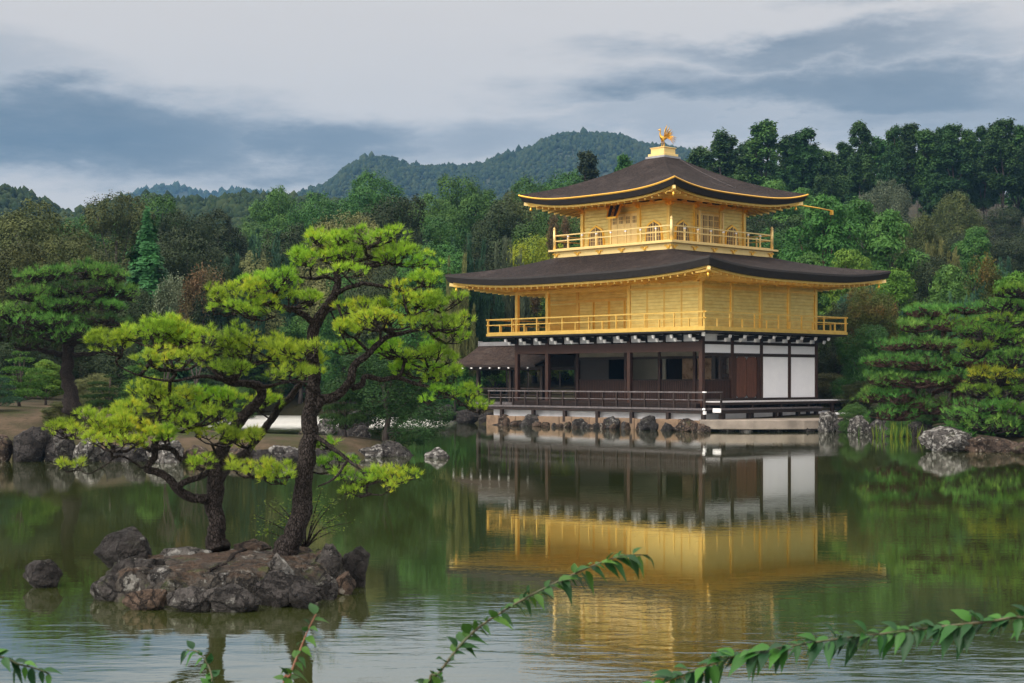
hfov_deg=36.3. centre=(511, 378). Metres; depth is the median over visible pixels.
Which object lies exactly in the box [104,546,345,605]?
rocky islet
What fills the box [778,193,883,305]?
broadleaf tree
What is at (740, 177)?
pine tree
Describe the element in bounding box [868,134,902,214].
pine tree
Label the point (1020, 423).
shrub
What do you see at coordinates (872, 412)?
shrub
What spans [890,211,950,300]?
broadleaf tree
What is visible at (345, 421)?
pine tree
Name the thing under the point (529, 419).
rock
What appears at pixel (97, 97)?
sky
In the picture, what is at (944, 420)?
shrub
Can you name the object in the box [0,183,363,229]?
hill forest
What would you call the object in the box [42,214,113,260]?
broadleaf tree
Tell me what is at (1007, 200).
pine tree
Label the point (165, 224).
broadleaf tree
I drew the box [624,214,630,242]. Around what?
door
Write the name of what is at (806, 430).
rock
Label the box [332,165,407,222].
broadleaf tree
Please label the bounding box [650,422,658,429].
rock
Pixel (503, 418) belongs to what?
rock
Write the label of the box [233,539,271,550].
rock
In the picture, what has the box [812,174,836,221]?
pine tree
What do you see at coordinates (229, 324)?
broadleaf tree
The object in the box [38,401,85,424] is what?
shrub
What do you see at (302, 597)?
rock
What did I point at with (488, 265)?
broadleaf tree
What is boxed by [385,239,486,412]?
broadleaf tree
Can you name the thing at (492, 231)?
broadleaf tree
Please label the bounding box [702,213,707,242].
door
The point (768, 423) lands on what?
stone landing
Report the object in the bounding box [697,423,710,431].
rock
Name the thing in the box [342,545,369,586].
rock
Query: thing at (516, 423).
rock
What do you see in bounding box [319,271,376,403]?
broadleaf tree
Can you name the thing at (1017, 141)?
pine tree
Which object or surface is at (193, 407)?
shrub
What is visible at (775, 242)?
broadleaf tree
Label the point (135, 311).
broadleaf tree
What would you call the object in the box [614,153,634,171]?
pine tree
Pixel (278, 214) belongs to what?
broadleaf tree
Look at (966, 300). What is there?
cedar tree
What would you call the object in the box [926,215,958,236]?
broadleaf tree
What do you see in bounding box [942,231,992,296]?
broadleaf tree
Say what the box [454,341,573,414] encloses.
landing pavilion
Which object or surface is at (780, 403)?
veranda
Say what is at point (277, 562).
rock
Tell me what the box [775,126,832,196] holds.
pine tree
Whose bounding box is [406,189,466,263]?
broadleaf tree
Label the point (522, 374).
broadleaf tree
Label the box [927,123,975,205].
pine tree
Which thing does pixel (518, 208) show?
broadleaf tree
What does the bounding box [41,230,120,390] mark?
broadleaf tree
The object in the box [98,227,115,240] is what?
broadleaf tree
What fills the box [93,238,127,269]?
broadleaf tree
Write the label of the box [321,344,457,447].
broadleaf tree
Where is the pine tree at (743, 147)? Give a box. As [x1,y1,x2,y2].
[734,140,767,220]
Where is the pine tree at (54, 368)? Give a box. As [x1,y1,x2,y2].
[25,359,63,404]
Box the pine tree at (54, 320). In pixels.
[0,255,141,415]
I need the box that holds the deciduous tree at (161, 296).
[152,271,185,420]
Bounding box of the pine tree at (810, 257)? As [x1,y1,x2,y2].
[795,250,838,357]
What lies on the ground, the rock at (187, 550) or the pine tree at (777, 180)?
the pine tree at (777, 180)
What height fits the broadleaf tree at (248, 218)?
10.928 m
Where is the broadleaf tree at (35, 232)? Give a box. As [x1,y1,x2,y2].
[0,198,91,361]
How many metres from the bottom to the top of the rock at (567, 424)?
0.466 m
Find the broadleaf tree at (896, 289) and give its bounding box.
[868,267,938,400]
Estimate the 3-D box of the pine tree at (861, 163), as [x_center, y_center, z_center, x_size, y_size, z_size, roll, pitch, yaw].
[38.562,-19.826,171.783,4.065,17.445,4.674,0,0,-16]
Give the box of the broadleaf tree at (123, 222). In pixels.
[72,189,160,334]
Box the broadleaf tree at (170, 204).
[109,191,188,280]
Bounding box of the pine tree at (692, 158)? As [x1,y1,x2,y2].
[684,146,717,173]
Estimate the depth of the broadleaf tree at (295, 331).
95.81 m
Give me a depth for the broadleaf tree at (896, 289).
83.52 m
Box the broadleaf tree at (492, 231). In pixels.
[457,198,532,271]
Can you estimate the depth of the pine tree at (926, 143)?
181.22 m
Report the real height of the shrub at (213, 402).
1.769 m
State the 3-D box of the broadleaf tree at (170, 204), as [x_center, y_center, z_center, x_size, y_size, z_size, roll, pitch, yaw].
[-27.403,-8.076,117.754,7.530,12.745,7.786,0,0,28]
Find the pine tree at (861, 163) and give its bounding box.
[842,119,878,246]
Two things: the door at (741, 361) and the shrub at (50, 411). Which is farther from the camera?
the door at (741, 361)
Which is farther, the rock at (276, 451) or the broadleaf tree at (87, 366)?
the broadleaf tree at (87, 366)
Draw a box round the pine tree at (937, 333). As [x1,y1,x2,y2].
[894,302,960,402]
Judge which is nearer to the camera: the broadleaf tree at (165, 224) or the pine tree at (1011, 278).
the pine tree at (1011, 278)
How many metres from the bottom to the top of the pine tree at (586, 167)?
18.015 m
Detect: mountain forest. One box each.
[124,181,307,197]
[297,127,714,209]
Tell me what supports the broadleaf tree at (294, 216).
on the ground
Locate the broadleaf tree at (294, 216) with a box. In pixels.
[276,206,316,229]
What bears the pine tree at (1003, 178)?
on the ground
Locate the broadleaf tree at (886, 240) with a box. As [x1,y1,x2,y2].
[859,208,931,319]
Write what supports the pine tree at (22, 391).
on the ground
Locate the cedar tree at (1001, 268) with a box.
[974,256,1018,330]
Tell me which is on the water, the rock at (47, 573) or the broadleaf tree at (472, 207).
the rock at (47, 573)
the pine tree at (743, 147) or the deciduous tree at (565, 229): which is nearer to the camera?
the deciduous tree at (565, 229)
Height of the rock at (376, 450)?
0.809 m
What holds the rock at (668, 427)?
in the water
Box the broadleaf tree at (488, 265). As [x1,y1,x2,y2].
[423,250,509,297]
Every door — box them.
[579,302,593,329]
[594,301,608,328]
[609,301,624,328]
[611,218,617,243]
[618,214,623,243]
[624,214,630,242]
[625,301,626,327]
[631,213,636,242]
[697,213,701,241]
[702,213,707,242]
[708,214,712,242]
[713,215,718,243]
[737,356,745,397]
[746,357,756,397]
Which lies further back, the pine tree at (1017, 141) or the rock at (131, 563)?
the pine tree at (1017, 141)
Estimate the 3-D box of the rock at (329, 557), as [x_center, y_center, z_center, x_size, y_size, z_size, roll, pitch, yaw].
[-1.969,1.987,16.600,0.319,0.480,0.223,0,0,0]
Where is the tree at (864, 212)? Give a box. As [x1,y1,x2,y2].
[829,196,891,265]
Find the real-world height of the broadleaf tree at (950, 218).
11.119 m
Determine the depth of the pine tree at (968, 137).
183.03 m
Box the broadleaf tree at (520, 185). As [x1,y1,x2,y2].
[508,172,559,221]
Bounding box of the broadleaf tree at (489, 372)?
[481,292,505,393]
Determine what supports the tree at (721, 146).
on the ground
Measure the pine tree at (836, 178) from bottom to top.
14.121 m
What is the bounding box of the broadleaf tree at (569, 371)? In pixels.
[539,297,573,381]
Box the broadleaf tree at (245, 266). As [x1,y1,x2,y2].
[220,249,295,395]
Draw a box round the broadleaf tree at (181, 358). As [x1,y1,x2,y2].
[173,315,229,376]
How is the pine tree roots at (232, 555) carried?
on the rocky islet
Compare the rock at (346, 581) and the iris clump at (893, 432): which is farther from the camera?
the iris clump at (893, 432)
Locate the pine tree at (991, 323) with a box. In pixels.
[958,302,1021,397]
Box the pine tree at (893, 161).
[876,123,910,266]
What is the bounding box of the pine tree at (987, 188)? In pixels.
[980,187,995,218]
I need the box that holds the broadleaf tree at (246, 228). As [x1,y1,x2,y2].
[227,221,286,255]
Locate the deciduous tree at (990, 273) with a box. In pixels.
[964,247,1004,398]
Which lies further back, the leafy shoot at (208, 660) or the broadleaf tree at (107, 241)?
the broadleaf tree at (107, 241)
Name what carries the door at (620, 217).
in the golden pavilion at (664, 291)
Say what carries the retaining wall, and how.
on the ground
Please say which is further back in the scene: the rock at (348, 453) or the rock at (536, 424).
the rock at (536, 424)
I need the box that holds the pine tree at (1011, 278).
[991,270,1023,408]
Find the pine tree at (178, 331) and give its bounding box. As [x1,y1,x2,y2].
[42,311,330,552]
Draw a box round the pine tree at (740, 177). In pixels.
[733,173,750,182]
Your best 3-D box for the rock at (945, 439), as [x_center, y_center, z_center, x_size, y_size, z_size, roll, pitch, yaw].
[13.639,1.965,48.590,1.519,0.988,1.257,0,0,-22]
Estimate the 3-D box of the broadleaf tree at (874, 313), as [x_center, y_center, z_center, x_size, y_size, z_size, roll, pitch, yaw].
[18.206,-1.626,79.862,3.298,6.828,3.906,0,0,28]
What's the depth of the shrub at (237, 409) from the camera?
87.84 m
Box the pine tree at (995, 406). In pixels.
[939,281,1023,436]
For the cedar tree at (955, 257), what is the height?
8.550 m
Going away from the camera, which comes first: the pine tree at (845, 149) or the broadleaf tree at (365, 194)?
the broadleaf tree at (365, 194)
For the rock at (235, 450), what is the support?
in the water
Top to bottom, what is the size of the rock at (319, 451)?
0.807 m
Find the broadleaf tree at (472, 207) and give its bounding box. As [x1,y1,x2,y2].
[434,169,504,245]
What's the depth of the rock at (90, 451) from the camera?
42.25 m
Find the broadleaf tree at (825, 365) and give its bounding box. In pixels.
[817,299,858,392]
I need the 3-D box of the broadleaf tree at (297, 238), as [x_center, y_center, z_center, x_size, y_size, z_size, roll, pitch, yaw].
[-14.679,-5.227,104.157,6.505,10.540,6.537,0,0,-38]
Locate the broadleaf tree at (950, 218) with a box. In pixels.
[931,189,991,259]
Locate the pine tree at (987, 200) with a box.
[968,125,1001,218]
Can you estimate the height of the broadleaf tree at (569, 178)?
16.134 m
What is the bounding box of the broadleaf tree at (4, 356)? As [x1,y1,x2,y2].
[0,301,62,397]
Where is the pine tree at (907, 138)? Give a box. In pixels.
[899,122,924,209]
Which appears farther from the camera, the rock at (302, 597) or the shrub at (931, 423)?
the shrub at (931, 423)
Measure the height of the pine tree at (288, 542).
3.697 m
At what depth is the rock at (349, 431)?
52.72 m
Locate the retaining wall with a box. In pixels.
[486,415,699,429]
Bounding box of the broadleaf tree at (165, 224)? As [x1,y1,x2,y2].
[156,208,231,316]
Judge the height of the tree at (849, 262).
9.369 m
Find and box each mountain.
[136,189,204,198]
[328,138,633,200]
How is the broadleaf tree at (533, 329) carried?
on the ground
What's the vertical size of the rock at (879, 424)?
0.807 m
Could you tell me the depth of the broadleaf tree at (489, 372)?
91.17 m
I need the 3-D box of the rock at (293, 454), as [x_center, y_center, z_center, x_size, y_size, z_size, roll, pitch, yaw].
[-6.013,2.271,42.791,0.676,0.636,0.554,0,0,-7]
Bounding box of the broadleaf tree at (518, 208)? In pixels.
[472,189,546,259]
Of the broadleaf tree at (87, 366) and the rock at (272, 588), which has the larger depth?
the broadleaf tree at (87, 366)
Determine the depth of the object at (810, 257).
95.37 m
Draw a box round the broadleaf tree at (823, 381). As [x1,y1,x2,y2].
[816,372,846,406]
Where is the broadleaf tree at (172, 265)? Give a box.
[156,227,238,387]
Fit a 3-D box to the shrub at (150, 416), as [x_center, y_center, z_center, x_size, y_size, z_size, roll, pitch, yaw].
[-13.989,1.303,60.001,1.742,1.155,1.470,0,0,9]
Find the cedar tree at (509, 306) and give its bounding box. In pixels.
[490,236,530,400]
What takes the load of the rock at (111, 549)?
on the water
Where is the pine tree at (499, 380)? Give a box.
[482,370,505,393]
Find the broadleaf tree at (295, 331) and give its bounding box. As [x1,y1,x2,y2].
[265,314,341,403]
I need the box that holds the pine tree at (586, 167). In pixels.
[567,149,599,185]
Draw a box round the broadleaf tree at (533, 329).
[510,299,573,383]
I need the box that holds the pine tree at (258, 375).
[234,357,290,395]
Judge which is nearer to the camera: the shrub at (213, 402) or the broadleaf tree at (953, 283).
the shrub at (213, 402)
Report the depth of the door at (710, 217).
73.47 m
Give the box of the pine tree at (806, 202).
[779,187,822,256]
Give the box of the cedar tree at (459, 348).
[432,252,477,410]
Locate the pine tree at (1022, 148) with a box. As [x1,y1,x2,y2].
[1019,140,1023,190]
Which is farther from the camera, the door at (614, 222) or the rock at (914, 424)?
the door at (614, 222)
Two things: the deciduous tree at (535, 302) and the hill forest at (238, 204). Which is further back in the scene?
the hill forest at (238, 204)
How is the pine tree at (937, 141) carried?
on the ground
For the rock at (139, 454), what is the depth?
42.14 m
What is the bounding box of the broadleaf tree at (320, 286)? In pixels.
[294,209,392,386]
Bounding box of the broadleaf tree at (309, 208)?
[271,190,357,265]
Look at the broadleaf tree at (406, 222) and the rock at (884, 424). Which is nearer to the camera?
the rock at (884, 424)
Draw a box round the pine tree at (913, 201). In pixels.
[904,165,918,206]
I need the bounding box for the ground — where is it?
[0,198,1023,458]
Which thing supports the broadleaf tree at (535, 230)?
on the ground
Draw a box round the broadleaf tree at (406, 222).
[347,189,434,319]
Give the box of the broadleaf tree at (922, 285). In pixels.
[894,253,949,373]
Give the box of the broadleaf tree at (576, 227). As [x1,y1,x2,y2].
[559,217,579,238]
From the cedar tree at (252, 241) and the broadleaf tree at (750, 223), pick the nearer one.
the cedar tree at (252, 241)
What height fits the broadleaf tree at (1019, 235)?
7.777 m
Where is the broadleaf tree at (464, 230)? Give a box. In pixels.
[443,223,472,263]
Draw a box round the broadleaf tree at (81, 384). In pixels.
[74,373,117,409]
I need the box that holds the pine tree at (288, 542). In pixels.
[203,221,493,555]
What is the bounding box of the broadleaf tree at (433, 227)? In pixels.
[420,213,465,262]
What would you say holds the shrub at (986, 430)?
on the ground
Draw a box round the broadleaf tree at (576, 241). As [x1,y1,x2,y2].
[530,236,579,257]
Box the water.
[0,415,1023,682]
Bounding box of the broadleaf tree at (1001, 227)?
[980,206,1023,262]
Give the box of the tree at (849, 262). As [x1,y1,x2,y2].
[817,248,874,347]
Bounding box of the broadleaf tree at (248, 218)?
[236,207,266,230]
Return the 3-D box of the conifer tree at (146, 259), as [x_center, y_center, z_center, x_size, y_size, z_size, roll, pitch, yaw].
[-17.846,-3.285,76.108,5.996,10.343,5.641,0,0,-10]
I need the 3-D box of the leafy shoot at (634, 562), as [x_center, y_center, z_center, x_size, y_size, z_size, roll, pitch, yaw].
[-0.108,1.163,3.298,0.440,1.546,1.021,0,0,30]
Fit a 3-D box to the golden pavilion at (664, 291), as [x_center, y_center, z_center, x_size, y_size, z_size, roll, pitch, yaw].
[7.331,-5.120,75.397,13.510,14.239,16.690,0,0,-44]
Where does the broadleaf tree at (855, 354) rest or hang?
on the ground
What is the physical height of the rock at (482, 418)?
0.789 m
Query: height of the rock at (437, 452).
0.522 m
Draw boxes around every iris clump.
[858,421,884,437]
[872,419,927,437]
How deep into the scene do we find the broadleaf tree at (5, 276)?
78.84 m
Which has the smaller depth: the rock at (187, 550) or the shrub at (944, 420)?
the rock at (187, 550)
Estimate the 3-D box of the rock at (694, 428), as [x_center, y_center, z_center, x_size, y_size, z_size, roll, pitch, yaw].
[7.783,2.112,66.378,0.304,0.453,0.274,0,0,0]
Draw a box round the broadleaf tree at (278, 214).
[248,185,304,255]
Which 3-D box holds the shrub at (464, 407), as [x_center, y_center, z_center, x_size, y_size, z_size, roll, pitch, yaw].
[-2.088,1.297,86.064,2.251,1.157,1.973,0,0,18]
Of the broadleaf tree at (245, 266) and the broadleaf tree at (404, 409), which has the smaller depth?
the broadleaf tree at (404, 409)
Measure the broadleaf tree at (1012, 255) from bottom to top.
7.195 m
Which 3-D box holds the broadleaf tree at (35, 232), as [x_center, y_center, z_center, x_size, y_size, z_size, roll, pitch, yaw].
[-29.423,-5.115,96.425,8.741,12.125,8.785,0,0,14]
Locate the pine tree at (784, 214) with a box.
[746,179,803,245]
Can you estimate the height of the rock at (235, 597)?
0.319 m
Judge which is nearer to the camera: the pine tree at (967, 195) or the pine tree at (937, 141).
the pine tree at (967, 195)
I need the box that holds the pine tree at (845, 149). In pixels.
[830,141,855,238]
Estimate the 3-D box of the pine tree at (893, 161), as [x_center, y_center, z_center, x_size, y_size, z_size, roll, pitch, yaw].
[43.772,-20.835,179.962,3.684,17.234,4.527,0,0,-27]
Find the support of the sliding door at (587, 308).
in the golden pavilion at (664, 291)
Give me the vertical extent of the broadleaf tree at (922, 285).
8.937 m
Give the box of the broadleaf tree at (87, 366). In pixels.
[57,335,120,399]
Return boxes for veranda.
[706,399,857,418]
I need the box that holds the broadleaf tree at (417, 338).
[387,288,451,406]
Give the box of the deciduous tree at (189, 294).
[176,259,224,408]
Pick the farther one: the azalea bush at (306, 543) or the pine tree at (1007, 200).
the pine tree at (1007, 200)
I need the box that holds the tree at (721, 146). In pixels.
[697,127,757,184]
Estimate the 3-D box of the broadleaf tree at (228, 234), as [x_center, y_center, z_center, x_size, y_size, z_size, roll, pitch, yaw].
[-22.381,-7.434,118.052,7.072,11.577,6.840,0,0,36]
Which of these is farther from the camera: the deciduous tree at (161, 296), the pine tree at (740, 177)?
the pine tree at (740, 177)
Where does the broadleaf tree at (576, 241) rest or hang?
on the ground
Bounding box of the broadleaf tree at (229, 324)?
[214,293,279,403]
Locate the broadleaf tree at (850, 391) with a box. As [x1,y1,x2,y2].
[833,380,874,409]
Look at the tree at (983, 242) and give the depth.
117.36 m
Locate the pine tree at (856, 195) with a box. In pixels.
[843,192,864,208]
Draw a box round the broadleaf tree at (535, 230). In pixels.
[510,209,579,265]
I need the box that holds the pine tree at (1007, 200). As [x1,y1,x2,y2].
[996,191,1023,225]
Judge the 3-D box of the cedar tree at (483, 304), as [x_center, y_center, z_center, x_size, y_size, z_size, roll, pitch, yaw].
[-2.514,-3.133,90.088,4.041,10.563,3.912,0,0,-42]
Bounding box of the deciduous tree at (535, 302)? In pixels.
[514,297,544,393]
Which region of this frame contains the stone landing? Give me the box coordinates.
[699,418,846,429]
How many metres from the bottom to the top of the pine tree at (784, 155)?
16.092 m
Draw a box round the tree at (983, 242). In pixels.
[949,226,1006,301]
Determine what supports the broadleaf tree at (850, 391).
on the ground
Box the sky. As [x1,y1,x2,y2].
[0,0,1023,211]
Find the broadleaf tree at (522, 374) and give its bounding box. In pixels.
[496,339,529,391]
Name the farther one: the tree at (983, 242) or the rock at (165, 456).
the tree at (983, 242)
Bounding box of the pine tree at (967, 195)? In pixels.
[952,191,975,233]
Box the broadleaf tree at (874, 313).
[835,285,900,406]
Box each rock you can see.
[0,434,12,461]
[12,426,50,461]
[23,559,62,587]
[44,430,75,460]
[72,438,104,461]
[90,574,117,601]
[93,526,151,567]
[101,444,123,461]
[105,558,165,574]
[121,444,148,461]
[122,589,167,609]
[146,440,183,462]
[147,566,172,585]
[160,546,211,555]
[166,586,210,611]
[183,445,210,461]
[204,583,261,611]
[212,573,229,585]
[227,448,253,461]
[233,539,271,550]
[249,449,275,461]
[253,570,321,606]
[267,445,297,459]
[267,553,293,574]
[281,450,297,460]
[289,584,317,608]
[315,543,341,574]
[316,446,343,460]
[316,574,337,599]
[318,418,337,435]
[336,571,355,594]
[337,410,370,435]
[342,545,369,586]
[345,452,359,459]
[352,425,371,437]
[358,444,382,456]
[380,440,413,456]
[424,447,449,457]
[434,404,455,420]
[456,409,478,422]
[478,412,492,423]
[497,414,509,424]
[509,420,521,425]
[521,414,538,425]
[532,421,541,426]
[541,422,549,426]
[564,421,570,427]
[571,418,587,427]
[593,422,599,427]
[599,423,606,428]
[603,416,619,428]
[609,423,616,428]
[624,422,630,429]
[639,415,655,429]
[641,423,650,429]
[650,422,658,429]
[663,423,672,430]
[674,418,697,430]
[691,423,696,431]
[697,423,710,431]
[718,429,737,431]
[766,430,781,431]
[797,428,815,431]
[818,411,837,431]
[834,418,846,431]
[847,415,868,432]
[868,419,884,432]
[883,418,904,433]
[907,420,931,436]
[918,426,972,451]
[964,435,1017,452]
[1011,441,1023,453]
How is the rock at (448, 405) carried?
in the water
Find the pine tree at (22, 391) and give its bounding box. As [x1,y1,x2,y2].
[0,350,55,405]
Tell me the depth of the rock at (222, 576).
15.63 m
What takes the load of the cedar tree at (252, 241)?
on the ground
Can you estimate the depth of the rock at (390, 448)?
45.33 m
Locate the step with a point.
(721, 412)
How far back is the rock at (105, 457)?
42.34 m
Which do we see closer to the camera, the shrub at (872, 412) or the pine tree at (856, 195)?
the shrub at (872, 412)
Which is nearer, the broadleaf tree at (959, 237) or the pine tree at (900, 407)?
the pine tree at (900, 407)
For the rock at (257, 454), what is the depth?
42.05 m
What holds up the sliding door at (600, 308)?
in the golden pavilion at (664, 291)
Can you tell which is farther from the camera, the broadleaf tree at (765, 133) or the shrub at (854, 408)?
the broadleaf tree at (765, 133)
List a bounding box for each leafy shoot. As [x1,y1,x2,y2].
[0,648,62,682]
[180,640,219,682]
[272,603,328,682]
[415,547,654,682]
[643,604,1023,682]
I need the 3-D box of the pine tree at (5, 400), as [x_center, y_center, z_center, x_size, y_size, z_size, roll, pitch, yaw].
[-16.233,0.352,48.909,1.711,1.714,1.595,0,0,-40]
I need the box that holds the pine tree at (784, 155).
[777,134,803,191]
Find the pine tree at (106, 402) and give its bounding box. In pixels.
[79,374,144,410]
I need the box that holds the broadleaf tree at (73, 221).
[63,217,88,227]
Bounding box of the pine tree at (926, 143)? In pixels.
[904,128,939,212]
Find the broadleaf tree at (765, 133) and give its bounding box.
[737,119,799,221]
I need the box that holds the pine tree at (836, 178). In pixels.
[817,147,849,221]
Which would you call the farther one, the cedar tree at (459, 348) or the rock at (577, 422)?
the cedar tree at (459, 348)
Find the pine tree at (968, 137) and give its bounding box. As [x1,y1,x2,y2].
[955,129,981,203]
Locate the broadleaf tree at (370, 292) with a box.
[342,263,416,401]
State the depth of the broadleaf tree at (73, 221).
268.68 m
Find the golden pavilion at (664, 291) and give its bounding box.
[445,126,890,422]
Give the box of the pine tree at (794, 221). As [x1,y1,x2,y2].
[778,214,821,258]
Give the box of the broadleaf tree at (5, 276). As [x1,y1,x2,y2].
[0,239,76,376]
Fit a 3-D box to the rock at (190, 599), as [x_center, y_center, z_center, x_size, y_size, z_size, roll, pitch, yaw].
[-3.114,2.153,15.117,0.435,0.295,0.240,0,0,22]
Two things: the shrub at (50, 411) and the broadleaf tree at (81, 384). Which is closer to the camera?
the shrub at (50, 411)
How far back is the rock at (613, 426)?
69.89 m
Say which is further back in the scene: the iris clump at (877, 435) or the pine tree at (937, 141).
the pine tree at (937, 141)
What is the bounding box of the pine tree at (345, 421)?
[318,373,373,436]
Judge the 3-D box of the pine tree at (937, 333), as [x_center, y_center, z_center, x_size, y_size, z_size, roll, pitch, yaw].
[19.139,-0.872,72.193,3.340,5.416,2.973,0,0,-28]
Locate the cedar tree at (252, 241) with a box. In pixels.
[198,228,299,402]
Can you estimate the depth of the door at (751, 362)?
70.67 m
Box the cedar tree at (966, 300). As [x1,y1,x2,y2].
[940,290,975,377]
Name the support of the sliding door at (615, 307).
in the golden pavilion at (664, 291)
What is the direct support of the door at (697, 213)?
in the golden pavilion at (664, 291)
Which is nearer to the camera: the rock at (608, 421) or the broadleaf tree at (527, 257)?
the rock at (608, 421)
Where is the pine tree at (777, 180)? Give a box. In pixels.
[764,179,788,228]
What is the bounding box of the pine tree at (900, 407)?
[851,300,998,423]
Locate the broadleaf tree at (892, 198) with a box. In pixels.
[858,177,924,252]
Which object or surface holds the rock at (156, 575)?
on the rocky islet
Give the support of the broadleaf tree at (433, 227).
on the ground
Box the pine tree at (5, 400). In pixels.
[0,364,24,405]
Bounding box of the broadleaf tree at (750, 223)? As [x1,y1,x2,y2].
[746,212,788,253]
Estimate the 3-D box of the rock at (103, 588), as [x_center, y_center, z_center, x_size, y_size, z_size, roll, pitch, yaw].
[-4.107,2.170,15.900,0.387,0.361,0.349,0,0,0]
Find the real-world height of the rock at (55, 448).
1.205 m
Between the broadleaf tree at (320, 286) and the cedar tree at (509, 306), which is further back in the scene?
the broadleaf tree at (320, 286)
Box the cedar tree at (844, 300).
[831,285,902,370]
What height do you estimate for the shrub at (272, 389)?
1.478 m
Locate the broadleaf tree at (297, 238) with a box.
[255,222,339,358]
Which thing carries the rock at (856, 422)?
in the water
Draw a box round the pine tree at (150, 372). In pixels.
[118,347,175,403]
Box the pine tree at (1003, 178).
[975,116,1023,234]
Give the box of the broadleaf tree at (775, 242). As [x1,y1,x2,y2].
[751,227,806,260]
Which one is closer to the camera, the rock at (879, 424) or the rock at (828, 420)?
the rock at (879, 424)
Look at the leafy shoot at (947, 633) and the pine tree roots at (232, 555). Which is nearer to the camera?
the leafy shoot at (947, 633)
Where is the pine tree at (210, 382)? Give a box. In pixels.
[181,373,230,403]
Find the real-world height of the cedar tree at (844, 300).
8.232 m
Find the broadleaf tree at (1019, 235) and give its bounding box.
[1011,231,1023,271]
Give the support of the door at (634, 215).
in the golden pavilion at (664, 291)
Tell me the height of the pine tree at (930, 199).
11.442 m
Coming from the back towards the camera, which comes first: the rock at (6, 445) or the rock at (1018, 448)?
the rock at (1018, 448)
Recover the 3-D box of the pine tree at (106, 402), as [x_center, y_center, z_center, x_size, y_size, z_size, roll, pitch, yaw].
[-13.816,0.602,53.969,2.089,1.558,2.182,0,0,41]
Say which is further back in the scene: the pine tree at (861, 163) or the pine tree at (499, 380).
the pine tree at (861, 163)
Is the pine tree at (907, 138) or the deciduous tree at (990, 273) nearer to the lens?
the deciduous tree at (990, 273)
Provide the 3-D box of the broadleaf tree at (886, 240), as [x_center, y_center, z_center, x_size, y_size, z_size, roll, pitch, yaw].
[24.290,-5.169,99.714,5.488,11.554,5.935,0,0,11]
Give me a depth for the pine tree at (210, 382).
77.62 m
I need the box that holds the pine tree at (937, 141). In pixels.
[927,126,951,209]
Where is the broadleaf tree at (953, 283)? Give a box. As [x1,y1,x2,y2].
[912,264,977,402]
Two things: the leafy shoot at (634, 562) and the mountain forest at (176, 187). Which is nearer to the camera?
the leafy shoot at (634, 562)
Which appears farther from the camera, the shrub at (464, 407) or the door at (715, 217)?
the shrub at (464, 407)
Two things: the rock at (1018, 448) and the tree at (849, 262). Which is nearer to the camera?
the rock at (1018, 448)
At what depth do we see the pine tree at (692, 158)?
184.58 m
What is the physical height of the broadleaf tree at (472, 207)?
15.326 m
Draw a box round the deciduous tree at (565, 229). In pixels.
[545,213,572,386]
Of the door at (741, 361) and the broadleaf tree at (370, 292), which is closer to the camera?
the door at (741, 361)
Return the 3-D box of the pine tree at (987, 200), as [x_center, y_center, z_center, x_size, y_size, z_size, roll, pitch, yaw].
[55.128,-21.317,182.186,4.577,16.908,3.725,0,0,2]
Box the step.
[713,406,822,419]
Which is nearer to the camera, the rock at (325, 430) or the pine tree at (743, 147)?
the rock at (325, 430)
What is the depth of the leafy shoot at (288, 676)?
3.62 m
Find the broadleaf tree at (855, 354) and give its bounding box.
[828,322,896,405]
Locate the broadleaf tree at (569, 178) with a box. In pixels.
[543,169,583,214]
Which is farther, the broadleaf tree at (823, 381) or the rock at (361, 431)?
the broadleaf tree at (823, 381)
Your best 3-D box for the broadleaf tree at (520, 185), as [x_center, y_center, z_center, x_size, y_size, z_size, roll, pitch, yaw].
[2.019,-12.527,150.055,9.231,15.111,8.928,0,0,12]
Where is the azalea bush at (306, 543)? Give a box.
[251,486,354,546]
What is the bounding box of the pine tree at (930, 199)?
[917,172,947,222]
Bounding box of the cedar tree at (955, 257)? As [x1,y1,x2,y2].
[917,239,965,298]
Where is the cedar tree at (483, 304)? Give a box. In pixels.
[442,232,504,379]
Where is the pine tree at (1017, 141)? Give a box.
[1002,124,1023,249]
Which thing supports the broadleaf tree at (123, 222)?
on the ground
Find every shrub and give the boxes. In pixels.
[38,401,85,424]
[132,398,170,420]
[163,397,206,425]
[192,393,238,424]
[219,387,256,417]
[243,382,282,396]
[457,392,490,410]
[838,402,871,431]
[866,403,889,421]
[885,413,915,436]
[910,403,944,425]
[933,412,958,427]
[961,420,1006,435]
[990,419,1023,435]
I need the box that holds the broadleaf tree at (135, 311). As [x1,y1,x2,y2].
[93,287,172,415]
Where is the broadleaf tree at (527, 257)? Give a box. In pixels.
[505,233,573,382]
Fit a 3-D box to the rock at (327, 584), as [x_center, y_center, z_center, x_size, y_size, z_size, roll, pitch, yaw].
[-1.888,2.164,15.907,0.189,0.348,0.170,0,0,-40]
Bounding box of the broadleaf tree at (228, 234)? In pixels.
[187,206,253,320]
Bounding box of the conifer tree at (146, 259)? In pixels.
[86,205,206,400]
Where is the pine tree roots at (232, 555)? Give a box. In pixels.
[208,548,246,571]
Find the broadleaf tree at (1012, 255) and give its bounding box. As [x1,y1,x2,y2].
[970,236,1023,295]

